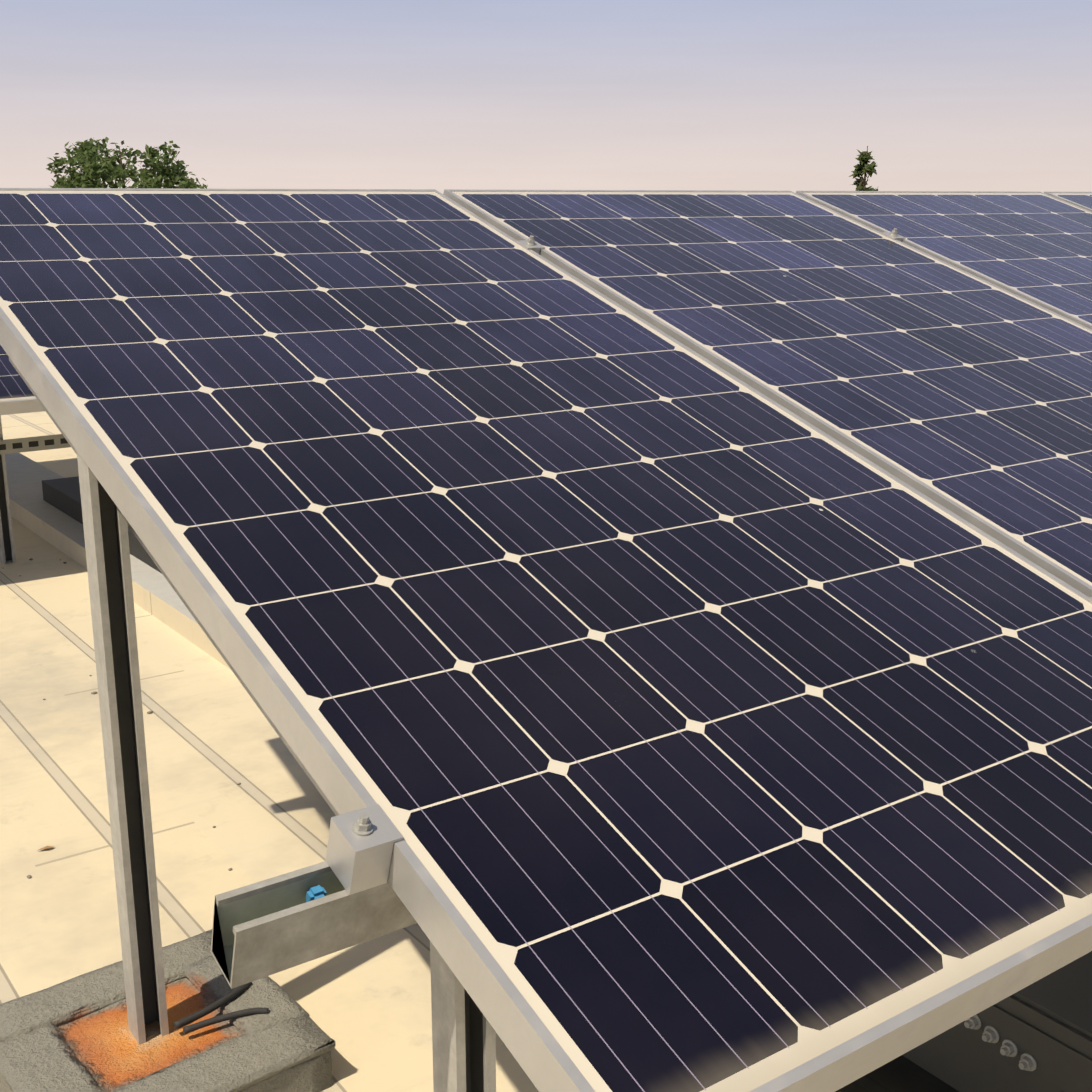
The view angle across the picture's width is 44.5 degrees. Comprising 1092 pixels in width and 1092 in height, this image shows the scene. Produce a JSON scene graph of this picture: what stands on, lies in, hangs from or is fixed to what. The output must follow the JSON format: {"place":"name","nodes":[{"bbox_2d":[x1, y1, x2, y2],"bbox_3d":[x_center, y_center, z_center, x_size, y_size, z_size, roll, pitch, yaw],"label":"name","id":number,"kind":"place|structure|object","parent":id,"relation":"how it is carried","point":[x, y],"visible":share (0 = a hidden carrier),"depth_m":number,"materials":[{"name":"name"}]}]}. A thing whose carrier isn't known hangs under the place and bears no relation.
{"place":"outdoors","nodes":[
{"label":"outdoors","id":0,"kind":"place"},
{"bbox_2d":[46,137,207,188],"bbox_3d":[-10.389,-5.939,33.925,4.309,8.631,4.304,-10,18,-34],"label":"tree","id":1,"kind":"object","parent":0,"point":[87,157],"visible":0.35,"depth_m":32.62,"materials":[{"name":"green plant"}]},
{"bbox_2d":[0,411,958,1091],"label":"roof surface","id":2,"kind":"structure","parent":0,"point":[212,739],"depth_m":2.55,"materials":[{"name":"beige concrete"}]},
{"bbox_2d":[0,415,15,563],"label":"row legs","id":3,"kind":"object","parent":2,"relation":"on","point":[7,550],"visible":0.06,"depth_m":4.33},
{"bbox_2d":[5,453,231,670],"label":"parapet wall","id":4,"kind":"structure","parent":2,"relation":"on","point":[45,503],"depth_m":4.55,"materials":[{"name":"concrete"}]},
{"bbox_2d":[19,558,240,877],"bbox_3d":[-1.113,0.410,2.976,2.286,0.009,4.260,-10,18,-34],"label":"roof debris","id":5,"kind":"object","parent":2,"relation":"on","point":[47,847],"visible":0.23,"depth_m":2.62,"materials":[{"name":"brown plant"}]},
{"bbox_2d":[0,929,335,1091],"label":"pedestal","id":6,"kind":"object","parent":2,"relation":"on","point":[264,1034],"visible":0.94,"depth_m":1.79,"materials":[{"name":"concrete"}]},
{"bbox_2d":[77,452,495,1091],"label":"support posts","id":7,"kind":"object","parent":6,"relation":"on","point":[463,1046],"visible":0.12,"depth_m":1.68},
{"bbox_2d":[9,357,338,815],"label":"rafters","id":8,"kind":"object","parent":7,"relation":"on","point":[218,650],"visible":0.02,"depth_m":1.47,"materials":[{"name":"silver metal"}]},
{"bbox_2d":[211,861,416,988],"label":"row rails","id":9,"kind":"object","parent":2,"relation":"on","point":[267,927],"visible":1,"depth_m":1.04,"materials":[{"name":"silver metal"}]},
{"bbox_2d":[305,885,326,902],"bbox_3d":[-0.183,0.281,1.063,0.014,0.021,0.017,-10,18,-34],"label":"channel nut","id":10,"kind":"object","parent":9,"relation":"attached to","point":[315,892],"visible":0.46,"depth_m":1.06,"materials":[{"name":"blue plastic"}]},
{"bbox_2d":[0,188,1091,1091],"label":"solar panel","id":11,"kind":"object","parent":9,"relation":"on","point":[664,710],"visible":1,"depth_m":1.38,"materials":[{"name":"glass"}]},
{"bbox_2d":[326,228,1091,894],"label":"panel clamps","id":12,"kind":"object","parent":9,"relation":"on","point":[360,848],"visible":0.96,"depth_m":1.04,"materials":[{"name":"silver metal"}]},
{"bbox_2d":[443,189,1091,597],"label":"solar panel","id":13,"kind":"object","parent":9,"relation":"attached to","point":[965,395],"visible":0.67,"depth_m":2.38,"materials":[{"name":"glass"}]},
{"bbox_2d":[796,191,1091,328],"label":"solar panel","id":14,"kind":"object","parent":9,"relation":"attached to","point":[1035,247],"visible":0.81,"depth_m":3.24,"materials":[{"name":"glass"}]},
{"bbox_2d":[1044,192,1091,211],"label":"solar panel","id":15,"kind":"object","parent":9,"relation":"attached to","point":[1083,200],"visible":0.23,"depth_m":3.85,"materials":[{"name":"glass"}]},
{"bbox_2d":[902,951,1091,1091],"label":"inverter box","id":16,"kind":"object","parent":2,"relation":"on","point":[1036,1036],"visible":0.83,"depth_m":1.58,"materials":[{"name":"paint"}]},
{"bbox_2d":[0,0,1091,193],"label":"sky","id":17,"kind":"structure","parent":0,"point":[439,95],"materials":[{"name":"purple"}]},
{"bbox_2d":[849,146,877,190],"bbox_3d":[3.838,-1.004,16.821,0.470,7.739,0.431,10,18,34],"label":"tree","id":18,"kind":"object","parent":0,"point":[863,166],"visible":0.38,"depth_m":15.88,"materials":[{"name":"green plant"}]},
{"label":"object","id":19,"kind":"object","parent":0,"visible":0},
{"bbox_2d":[0,345,44,414],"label":"solar panel","id":20,"kind":"object","parent":19,"relation":"on","point":[17,396],"depth_m":3.98,"materials":[{"name":"glass"}]},
{"bbox_2d":[0,434,70,454],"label":"perforated rail","id":21,"kind":"object","parent":19,"relation":"attached to","point":[29,444],"depth_m":4.29,"materials":[{"name":"silver metal"}]}
]}

